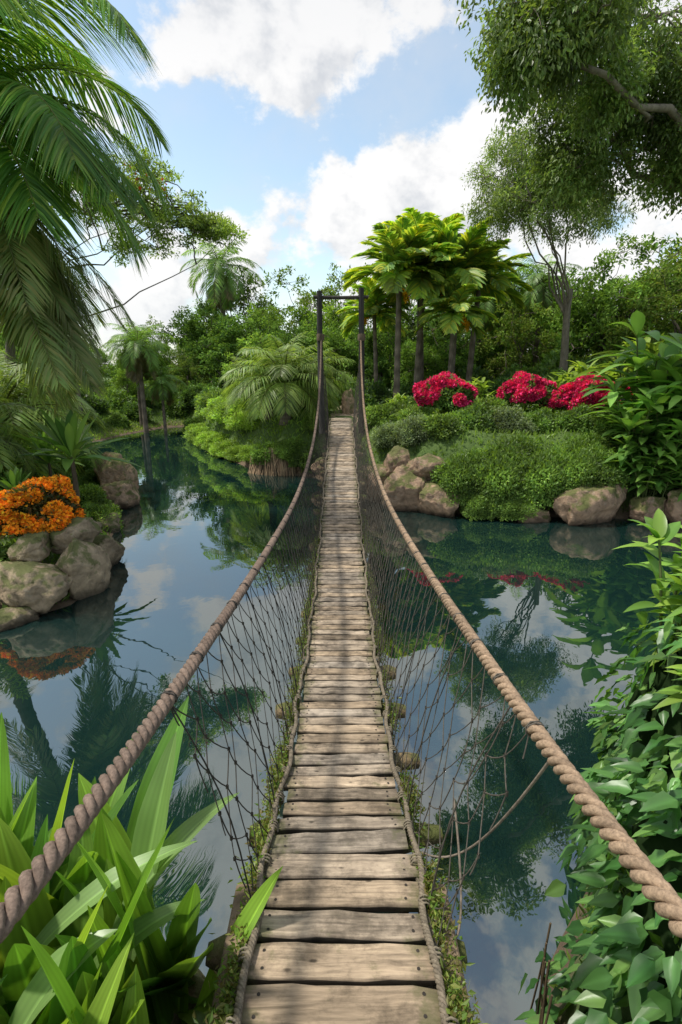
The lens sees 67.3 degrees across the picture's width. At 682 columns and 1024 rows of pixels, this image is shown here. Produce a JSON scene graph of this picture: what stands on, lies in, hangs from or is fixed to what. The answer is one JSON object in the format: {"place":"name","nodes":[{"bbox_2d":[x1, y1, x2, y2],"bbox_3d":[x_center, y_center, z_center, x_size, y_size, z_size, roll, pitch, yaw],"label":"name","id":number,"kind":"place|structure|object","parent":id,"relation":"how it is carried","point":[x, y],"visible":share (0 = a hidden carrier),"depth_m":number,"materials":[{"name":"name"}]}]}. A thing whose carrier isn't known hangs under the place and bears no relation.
{"place":"outdoors","nodes":[
{"label":"outdoors","id":0,"kind":"place"},
{"bbox_2d":[0,375,681,1023],"bbox_3d":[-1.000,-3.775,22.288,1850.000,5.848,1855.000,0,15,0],"label":"ground","id":1,"kind":"structure","parent":0,"point":[572,1007],"depth_m":16.16,"materials":[{"name":"green plant"}]},
{"bbox_2d":[0,387,39,475],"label":"parlour palm","id":2,"kind":"object","parent":1,"relation":"on","point":[8,464],"visible":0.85,"depth_m":11.80,"materials":[{"name":"green plant"}]},
{"bbox_2d":[0,606,39,631],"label":"boulder","id":3,"kind":"object","parent":1,"relation":"on","point":[12,617],"visible":0.62,"depth_m":8.40,"materials":[{"name":"stone"}]},
{"bbox_2d":[0,561,73,614],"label":"boulder","id":4,"kind":"object","parent":1,"relation":"on","point":[40,588],"visible":0.94,"depth_m":8.60,"materials":[{"name":"stone"}]},
{"bbox_2d":[7,529,52,562],"bbox_3d":[-5.709,0.651,9.466,0.822,0.636,0.820,-9,18,-30],"label":"boulder","id":5,"kind":"object","parent":4,"relation":"on","point":[34,547],"visible":0.85,"depth_m":9.22,"materials":[{"name":"stone"}]},
{"bbox_2d":[0,473,87,539],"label":"croton bush","id":6,"kind":"object","parent":1,"relation":"on","point":[38,504],"visible":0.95,"depth_m":9.49,"materials":[{"name":"orange plant"}]},
{"bbox_2d":[14,431,85,476],"bbox_3d":[-7.548,-1.376,13.332,1.720,1.568,1.768,-11,19,-35],"label":"dracaena plant","id":7,"kind":"object","parent":1,"relation":"on","point":[48,459],"visible":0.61,"depth_m":13.17,"materials":[{"name":"green plant"}]},
{"bbox_2d":[0,349,106,455],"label":"parlour palm","id":8,"kind":"object","parent":1,"relation":"on","point":[46,400],"visible":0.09,"depth_m":17.27,"materials":[{"name":"green plant"}]},
{"bbox_2d":[0,350,112,477],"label":"parlour palm","id":9,"kind":"object","parent":1,"relation":"on","point":[15,392],"visible":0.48,"depth_m":13.97,"materials":[{"name":"green plant"}]},
{"bbox_2d":[11,407,144,496],"bbox_3d":[-6.278,-1.386,12.016,2.366,2.155,2.431,6,16,20],"label":"dracaena plant","id":10,"kind":"object","parent":1,"relation":"on","point":[68,438],"visible":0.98,"depth_m":11.88,"materials":[{"name":"green plant"}]},
{"bbox_2d":[55,538,111,599],"bbox_3d":[-4.911,1.054,9.623,0.904,1.269,1.254,0,15,0],"label":"boulder","id":11,"kind":"object","parent":1,"relation":"on","point":[85,565],"visible":0.9,"depth_m":9.34,"materials":[{"name":"stone"}]},
{"bbox_2d":[49,517,101,554],"bbox_3d":[-5.152,0.474,9.896,0.960,0.787,0.942,1,15,6],"label":"boulder","id":12,"kind":"object","parent":11,"relation":"on","point":[87,529],"visible":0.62,"depth_m":9.55,"materials":[{"name":"stone"}]},
{"bbox_2d":[0,0,173,422],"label":"coconut palm","id":13,"kind":"object","parent":1,"relation":"on","point":[40,293],"visible":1,"depth_m":9.67,"materials":[{"name":"green plant"}]},
{"bbox_2d":[78,483,111,506],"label":"shrub","id":14,"kind":"object","parent":1,"relation":"on","point":[92,492],"visible":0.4,"depth_m":14.74,"materials":[{"name":"green plant"}]},
{"bbox_2d":[80,501,123,529],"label":"shrub","id":15,"kind":"object","parent":1,"relation":"on","point":[93,510],"visible":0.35,"depth_m":13.59,"materials":[{"name":"green plant"}]},
{"bbox_2d":[92,534,124,565],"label":"boulder","id":16,"kind":"object","parent":1,"relation":"on","point":[113,548],"visible":0.45,"depth_m":10.78,"materials":[{"name":"stone"}]},
{"bbox_2d":[99,457,138,489],"bbox_3d":[-7.210,-0.942,16.710,1.162,1.738,1.086,-5,16,-17],"label":"boulder","id":17,"kind":"object","parent":1,"relation":"on","point":[113,471],"visible":0.46,"depth_m":16.24,"materials":[{"name":"stone"}]},
{"bbox_2d":[100,480,139,508],"bbox_3d":[-6.887,-0.515,15.969,1.199,0.983,1.175,-9,18,-31],"label":"boulder","id":18,"kind":"object","parent":1,"relation":"on","point":[122,494],"visible":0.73,"depth_m":15.59,"materials":[{"name":"stone"}]},
{"bbox_2d":[100,350,153,402],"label":"broadleaf tree","id":19,"kind":"object","parent":1,"relation":"on","point":[121,380],"visible":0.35,"depth_m":40.06,"materials":[{"name":"green plant"}]},
{"bbox_2d":[5,131,250,368],"bbox_3d":[-7.489,-6.434,15.734,9.575,10.687,3.795,0,15,0],"label":"flame tree","id":20,"kind":"object","parent":1,"relation":"on","point":[205,227],"visible":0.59,"depth_m":14.95,"materials":[{"name":"green plant"}]},
{"bbox_2d":[99,318,176,432],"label":"feather palm","id":21,"kind":"object","parent":1,"relation":"on","point":[136,368],"visible":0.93,"depth_m":34.01,"materials":[{"name":"green plant"}]},
{"bbox_2d":[0,696,282,1023],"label":"strap leaved lily plant","id":22,"kind":"object","parent":1,"relation":"on","point":[84,942],"visible":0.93,"depth_m":2.30,"materials":[{"name":"green plant"}]},
{"bbox_2d":[136,365,185,430],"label":"feather palm","id":23,"kind":"object","parent":1,"relation":"on","point":[160,390],"visible":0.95,"depth_m":35.62,"materials":[{"name":"green plant"}]},
{"bbox_2d":[166,344,210,390],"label":"broadleaf tree","id":24,"kind":"object","parent":1,"relation":"on","point":[192,375],"visible":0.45,"depth_m":42.88,"materials":[{"name":"green plant"}]},
{"bbox_2d":[171,969,205,1023],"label":"boulder","id":25,"kind":"object","parent":1,"relation":"on","point":[198,977],"visible":0.12,"depth_m":2.64,"materials":[{"name":"stone"}]},
{"bbox_2d":[156,297,234,384],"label":"broadleaf tree","id":26,"kind":"object","parent":1,"relation":"on","point":[193,324],"visible":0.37,"depth_m":43.27,"materials":[{"name":"green plant"}]},
{"bbox_2d":[180,238,263,316],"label":"feather palm","id":27,"kind":"object","parent":1,"relation":"on","point":[224,285],"visible":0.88,"depth_m":45.18,"materials":[{"name":"green plant"}]},
{"bbox_2d":[177,313,283,393],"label":"broadleaf tree","id":28,"kind":"object","parent":1,"relation":"on","point":[211,366],"visible":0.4,"depth_m":40.01,"materials":[{"name":"green plant"}]},
{"bbox_2d":[197,313,288,375],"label":"broadleaf tree","id":29,"kind":"object","parent":1,"relation":"on","point":[234,338],"visible":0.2,"depth_m":40.54,"materials":[{"name":"green plant"}]},
{"bbox_2d":[204,265,296,376],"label":"broadleaf tree","id":30,"kind":"object","parent":1,"relation":"on","point":[247,298],"visible":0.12,"depth_m":47.30,"materials":[{"name":"green plant"}]},
{"bbox_2d":[221,303,285,386],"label":"broadleaf tree","id":31,"kind":"object","parent":1,"relation":"on","point":[258,336],"visible":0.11,"depth_m":36.59,"materials":[{"name":"green plant"}]},
{"bbox_2d":[222,346,313,421],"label":"parlour palm","id":32,"kind":"object","parent":1,"relation":"on","point":[251,394],"visible":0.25,"depth_m":22.61,"materials":[{"name":"green plant"}]},
{"bbox_2d":[248,448,300,475],"bbox_3d":[-2.641,-1.994,21.048,2.630,1.296,1.350,3,15,12],"label":"thatched bank edge","id":33,"kind":"object","parent":1,"relation":"on","point":[277,466],"visible":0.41,"depth_m":20.85,"materials":[{"name":"brown plant"}]},
{"bbox_2d":[219,331,344,427],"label":"parlour palm","id":34,"kind":"object","parent":1,"relation":"on","point":[281,368],"visible":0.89,"depth_m":20.81,"materials":[{"name":"green plant"}]},
{"bbox_2d":[248,324,316,372],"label":"broadleaf tree","id":35,"kind":"object","parent":1,"relation":"on","point":[291,335],"visible":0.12,"depth_m":32.81,"materials":[{"name":"green plant"}]},
{"bbox_2d":[267,436,306,462],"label":"ground cover shrub","id":36,"kind":"object","parent":1,"relation":"on","point":[286,447],"visible":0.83,"depth_m":20.79,"materials":[{"name":"green plant"}]},
{"bbox_2d":[245,265,351,376],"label":"broadleaf tree","id":37,"kind":"object","parent":1,"relation":"on","point":[303,322],"visible":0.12,"depth_m":42.29,"materials":[{"name":"green plant"}]},
{"bbox_2d":[259,343,358,417],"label":"parlour palm","id":38,"kind":"object","parent":1,"relation":"on","point":[309,369],"visible":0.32,"depth_m":22.25,"materials":[{"name":"green plant"}]},
{"bbox_2d":[288,263,369,337],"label":"broadleaf tree","id":39,"kind":"object","parent":1,"relation":"on","point":[305,299],"visible":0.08,"depth_m":47.02,"materials":[{"name":"green plant"}]},
{"bbox_2d":[298,317,366,379],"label":"broadleaf tree","id":40,"kind":"object","parent":1,"relation":"on","point":[332,339],"visible":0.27,"depth_m":32.96,"materials":[{"name":"green plant"}]},
{"bbox_2d":[0,288,681,1023],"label":"rope suspension footbridge","id":41,"kind":"object","parent":1,"relation":"on","point":[342,838],"visible":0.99,"depth_m":2.96,"materials":[{"name":"weathered wood"},{"name":"rope"},{"name":"dark timber"}]},
{"bbox_2d":[340,378,389,405],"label":"shrub","id":42,"kind":"object","parent":1,"relation":"on","point":[373,395],"visible":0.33,"depth_m":26.64,"materials":[{"name":"green plant"}]},
{"bbox_2d":[336,314,410,389],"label":"broadleaf tree","id":43,"kind":"object","parent":1,"relation":"on","point":[385,360],"visible":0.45,"depth_m":31.79,"materials":[{"name":"green plant"}]},
{"bbox_2d":[336,277,411,388],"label":"broad leaved palm","id":44,"kind":"object","parent":1,"relation":"on","point":[375,305],"visible":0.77,"depth_m":25.83,"materials":[{"name":"green plant"}]},
{"bbox_2d":[322,262,425,377],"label":"broadleaf tree","id":45,"kind":"object","parent":1,"relation":"on","point":[334,315],"visible":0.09,"depth_m":40.49,"materials":[{"name":"green plant"}]},
{"bbox_2d":[365,403,401,425],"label":"shrub","id":46,"kind":"object","parent":1,"relation":"on","point":[375,414],"visible":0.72,"depth_m":18.65,"materials":[{"name":"green plant"}]},
{"bbox_2d":[369,421,400,448],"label":"shrub","id":47,"kind":"object","parent":1,"relation":"on","point":[383,437],"visible":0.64,"depth_m":17.32,"materials":[{"name":"green plant"}]},
{"bbox_2d":[383,445,409,475],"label":"boulder","id":48,"kind":"object","parent":1,"relation":"on","point":[397,456],"visible":0.65,"depth_m":15.72,"materials":[{"name":"stone"}]},
{"bbox_2d":[342,217,462,400],"bbox_3d":[2.683,-8.687,23.542,4.811,8.924,5.257,-6,16,-21],"label":"broad leaved palm","id":49,"kind":"object","parent":1,"relation":"on","point":[397,248],"visible":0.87,"depth_m":22.11,"materials":[{"name":"green plant"}]},
{"bbox_2d":[381,465,426,510],"bbox_3d":[1.902,-0.586,15.530,1.297,1.625,1.320,-10,18,-32],"label":"boulder","id":50,"kind":"object","parent":1,"relation":"on","point":[403,486],"visible":0.64,"depth_m":15.19,"materials":[{"name":"stone"}]},
{"bbox_2d":[392,412,433,446],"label":"shrub","id":51,"kind":"object","parent":1,"relation":"on","point":[408,432],"visible":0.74,"depth_m":16.46,"materials":[{"name":"green plant"}]},
{"bbox_2d":[365,212,471,380],"bbox_3d":[3.830,-10.406,27.135,5.993,10.174,5.484,-9,18,-31],"label":"broad leaved palm","id":52,"kind":"object","parent":1,"relation":"on","point":[449,219],"visible":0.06,"depth_m":25.25,"materials":[{"name":"green plant"}]},
{"bbox_2d":[382,337,463,389],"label":"broadleaf tree","id":53,"kind":"object","parent":1,"relation":"on","point":[408,357],"visible":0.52,"depth_m":29.39,"materials":[{"name":"green plant"}]},
{"bbox_2d":[368,207,478,395],"bbox_3d":[3.793,-9.145,24.893,5.680,9.131,5.442,-9,17,-29],"label":"broad leaved palm","id":54,"kind":"object","parent":1,"relation":"on","point":[420,285],"visible":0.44,"depth_m":22.78,"materials":[{"name":"green plant"}]},
{"bbox_2d":[406,453,445,480],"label":"boulder","id":55,"kind":"object","parent":1,"relation":"on","point":[423,465],"visible":0.61,"depth_m":15.19,"materials":[{"name":"stone"}]},
{"bbox_2d":[418,481,460,516],"bbox_3d":[2.905,-0.256,15.135,1.548,1.261,1.122,8,17,26],"label":"boulder","id":56,"kind":"object","parent":1,"relation":"on","point":[434,499],"visible":0.72,"depth_m":14.70,"materials":[{"name":"stone"}]},
{"bbox_2d":[418,412,470,439],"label":"shrub","id":57,"kind":"object","parent":1,"relation":"on","point":[442,425],"visible":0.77,"depth_m":16.20,"materials":[{"name":"green plant"}]},
{"bbox_2d":[412,371,477,410],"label":"bougainvillea bush","id":58,"kind":"object","parent":1,"relation":"on","point":[446,389],"visible":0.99,"depth_m":17.76,"materials":[{"name":"pink plant"}]},
{"bbox_2d":[413,274,499,373],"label":"broad leaved palm","id":59,"kind":"object","parent":1,"relation":"on","point":[454,303],"visible":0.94,"depth_m":22.42,"materials":[{"name":"green plant"}]},
{"bbox_2d":[415,317,501,376],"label":"broadleaf tree","id":60,"kind":"object","parent":1,"relation":"on","point":[442,341],"visible":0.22,"depth_m":31.05,"materials":[{"name":"green plant"}]},
{"bbox_2d":[430,446,490,505],"bbox_3d":[3.643,-1.113,15.147,2.099,1.705,1.896,-1,15,-3],"label":"trimmed hedge","id":61,"kind":"object","parent":1,"relation":"on","point":[454,476],"visible":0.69,"depth_m":14.62,"materials":[{"name":"green plant"}]},
{"bbox_2d":[404,216,519,373],"bbox_3d":[5.310,-8.916,24.369,5.386,8.658,5.160,0,15,-1],"label":"broad leaved palm","id":62,"kind":"object","parent":1,"relation":"on","point":[464,263],"visible":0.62,"depth_m":22.61,"materials":[{"name":"green plant"}]},
{"bbox_2d":[450,401,497,432],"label":"shrub","id":63,"kind":"object","parent":1,"relation":"on","point":[478,415],"visible":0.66,"depth_m":16.55,"materials":[{"name":"green plant"}]},
{"bbox_2d":[459,491,502,520],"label":"trimmed hedge","id":64,"kind":"object","parent":1,"relation":"on","point":[474,508],"visible":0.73,"depth_m":14.34,"materials":[{"name":"green plant"}]},
{"bbox_2d":[431,231,533,381],"bbox_3d":[7.075,-9.329,26.144,5.257,8.924,4.811,-14,21,-42],"label":"broad leaved palm","id":65,"kind":"object","parent":1,"relation":"on","point":[503,280],"visible":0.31,"depth_m":25.19,"materials":[{"name":"green plant"}]},
{"bbox_2d":[463,286,521,344],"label":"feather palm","id":66,"kind":"object","parent":1,"relation":"on","point":[486,322],"visible":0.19,"depth_m":31.20,"materials":[{"name":"green plant"}]},
{"bbox_2d":[468,445,538,514],"bbox_3d":[4.745,-1.044,14.972,2.431,1.842,2.001,-5,16,-17],"label":"trimmed hedge","id":67,"kind":"object","parent":1,"relation":"on","point":[505,480],"visible":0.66,"depth_m":14.36,"materials":[{"name":"green plant"}]},
{"bbox_2d":[473,432,543,462],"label":"trimmed hedge","id":68,"kind":"object","parent":1,"relation":"on","point":[524,444],"visible":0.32,"depth_m":15.44,"materials":[{"name":"green plant"}]},
{"bbox_2d":[490,405,537,433],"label":"shrub","id":69,"kind":"object","parent":1,"relation":"on","point":[510,420],"visible":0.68,"depth_m":16.55,"materials":[{"name":"green plant"}]},
{"bbox_2d":[495,493,537,521],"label":"trimmed hedge","id":70,"kind":"object","parent":1,"relation":"on","point":[517,508],"visible":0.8,"depth_m":14.15,"materials":[{"name":"green plant"}]},
{"bbox_2d":[486,268,557,375],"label":"broadleaf tree","id":71,"kind":"object","parent":1,"relation":"on","point":[496,346],"visible":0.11,"depth_m":32.57,"materials":[{"name":"green plant"}]},
{"bbox_2d":[495,371,557,406],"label":"bougainvillea bush","id":72,"kind":"object","parent":1,"relation":"on","point":[521,387],"visible":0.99,"depth_m":17.91,"materials":[{"name":"pink plant"}]},
{"bbox_2d":[469,286,589,378],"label":"broadleaf tree","id":73,"kind":"object","parent":1,"relation":"on","point":[522,358],"visible":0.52,"depth_m":29.05,"materials":[{"name":"green plant"}]},
{"bbox_2d":[521,407,561,433],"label":"shrub","id":74,"kind":"object","parent":1,"relation":"on","point":[543,419],"visible":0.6,"depth_m":16.55,"materials":[{"name":"green plant"}]},
{"bbox_2d":[504,254,582,365],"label":"feather palm","id":75,"kind":"object","parent":1,"relation":"on","point":[541,290],"visible":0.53,"depth_m":30.07,"materials":[{"name":"green plant"}]},
{"bbox_2d":[460,115,636,370],"bbox_3d":[8.820,-10.550,22.643,7.044,12.598,6.652,9,18,30],"label":"eucalyptus tree","id":76,"kind":"object","parent":1,"relation":"on","point":[504,198],"visible":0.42,"depth_m":21.21,"materials":[{"name":"green plant"}]},
{"bbox_2d":[511,444,585,508],"bbox_3d":[5.950,-1.099,14.847,2.541,1.773,2.001,-3,15,-10],"label":"trimmed hedge","id":77,"kind":"object","parent":1,"relation":"on","point":[545,469],"visible":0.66,"depth_m":14.25,"materials":[{"name":"green plant"}]},
{"bbox_2d":[515,348,599,377],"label":"shrub","id":78,"kind":"object","parent":1,"relation":"on","point":[545,365],"visible":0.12,"depth_m":24.89,"materials":[{"name":"green plant"}]},
{"bbox_2d":[449,0,681,227],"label":"rain tree","id":79,"kind":"object","parent":1,"relation":"on","point":[549,51],"visible":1,"depth_m":12.01,"materials":[{"name":"green plant"}]},
{"bbox_2d":[553,403,600,432],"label":"shrub","id":80,"kind":"object","parent":1,"relation":"on","point":[570,418],"visible":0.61,"depth_m":16.15,"materials":[{"name":"green plant"}]},
{"bbox_2d":[547,359,611,408],"bbox_3d":[8.877,-4.611,19.411,2.092,2.277,2.808,-10,18,-32],"label":"yellow ginger plant","id":81,"kind":"object","parent":1,"relation":"on","point":[577,371],"visible":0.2,"depth_m":19.29,"materials":[{"name":"green plant"}]},
{"bbox_2d":[550,429,624,466],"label":"trimmed hedge","id":82,"kind":"object","parent":1,"relation":"on","point":[566,446],"visible":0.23,"depth_m":15.31,"materials":[{"name":"green plant"}]},
{"bbox_2d":[553,482,627,525],"bbox_3d":[7.038,-0.076,14.319,2.386,1.577,1.206,-3,15,-12],"label":"boulder","id":83,"kind":"object","parent":1,"relation":"on","point":[583,505],"visible":0.81,"depth_m":13.83,"materials":[{"name":"stone"}]},
{"bbox_2d":[555,440,631,489],"bbox_3d":[7.046,-1.234,14.694,2.210,1.637,1.896,1,15,4],"label":"trimmed hedge","id":84,"kind":"object","parent":1,"relation":"on","point":[592,469],"visible":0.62,"depth_m":14.16,"materials":[{"name":"green plant"}]},
{"bbox_2d":[554,372,632,411],"bbox_3d":[8.740,-4.079,17.745,2.508,1.582,2.352,0,15,-2],"label":"bougainvillea bush","id":85,"kind":"object","parent":1,"relation":"on","point":[571,391],"visible":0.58,"depth_m":17.12,"materials":[{"name":"pink plant"}]},
{"bbox_2d":[532,230,657,360],"bbox_3d":[20.169,-14.248,39.356,10.584,13.180,10.013,-6,16,-21],"label":"broadleaf tree","id":86,"kind":"object","parent":1,"relation":"on","point":[621,242],"visible":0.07,"depth_m":37.01,"materials":[{"name":"green plant"}]},
{"bbox_2d":[514,609,681,1023],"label":"climbing vine","id":87,"kind":"object","parent":1,"relation":"on","point":[632,777],"visible":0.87,"depth_m":2.78,"materials":[{"name":"green plant"}]},
{"bbox_2d":[527,247,681,367],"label":"broadleaf tree","id":88,"kind":"object","parent":1,"relation":"on","point":[600,305],"visible":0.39,"depth_m":25.84,"materials":[{"name":"green plant"}]},
{"bbox_2d":[588,406,623,440],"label":"shrub","id":89,"kind":"object","parent":1,"relation":"on","point":[598,426],"visible":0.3,"depth_m":15.73,"materials":[{"name":"green plant"}]},
{"bbox_2d":[565,310,681,438],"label":"ginger plant","id":90,"kind":"object","parent":1,"relation":"on","point":[668,371],"visible":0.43,"depth_m":14.40,"materials":[{"name":"green plant"}]},
{"bbox_2d":[577,374,681,494],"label":"ginger plant","id":91,"kind":"object","parent":1,"relation":"on","point":[639,426],"visible":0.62,"depth_m":14.04,"materials":[{"name":"green plant"}]},
{"bbox_2d":[590,237,681,353],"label":"broadleaf tree","id":92,"kind":"object","parent":1,"relation":"on","point":[609,339],"visible":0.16,"depth_m":24.97,"materials":[{"name":"green plant"}]},
{"bbox_2d":[592,350,681,489],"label":"ginger plant","id":93,"kind":"object","parent":1,"relation":"on","point":[676,399],"visible":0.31,"depth_m":13.93,"materials":[{"name":"green plant"}]},
{"bbox_2d":[599,254,681,366],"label":"broadleaf tree","id":94,"kind":"object","parent":1,"relation":"on","point":[670,299],"visible":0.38,"depth_m":21.75,"materials":[{"name":"green plant"}]},
{"bbox_2d":[604,430,681,496],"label":"ginger plant","id":95,"kind":"object","parent":1,"relation":"on","point":[655,467],"visible":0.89,"depth_m":13.95,"materials":[{"name":"green plant"}]},
{"bbox_2d":[614,508,681,653],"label":"schefflera plant","id":96,"kind":"object","parent":1,"relation":"on","point":[662,531],"visible":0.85,"depth_m":3.85,"materials":[{"name":"green plant"}]},
{"bbox_2d":[629,496,666,522],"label":"boulder","id":97,"kind":"object","parent":1,"relation":"on","point":[642,507],"visible":0.74,"depth_m":14.01,"materials":[{"name":"stone"}]},
{"bbox_2d":[632,525,681,670],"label":"schefflera plant","id":98,"kind":"object","parent":1,"relation":"on","point":[673,604],"visible":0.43,"depth_m":3.78,"materials":[{"name":"green plant"}]},
{"bbox_2d":[633,233,681,328],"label":"broadleaf tree","id":99,"kind":"object","parent":1,"relation":"on","point":[656,244],"visible":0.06,"depth_m":36.48,"materials":[{"name":"green plant"}]},
{"bbox_2d":[652,635,681,709],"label":"schefflera plant","id":100,"kind":"object","parent":1,"relation":"on","point":[675,692],"visible":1,"depth_m":2.90,"materials":[{"name":"green plant"}]},
{"bbox_2d":[663,487,681,524],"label":"boulder","id":101,"kind":"object","parent":1,"relation":"on","point":[672,512],"visible":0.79,"depth_m":13.88,"materials":[{"name":"stone"}]},
{"bbox_2d":[0,427,681,1023],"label":"pond water","id":102,"kind":"structure","parent":0,"point":[84,683],"depth_m":7.17,"materials":[{"name":"teal liquid"}]},
{"bbox_2d":[0,0,681,370],"label":"sky","id":103,"kind":"structure","parent":0,"point":[311,125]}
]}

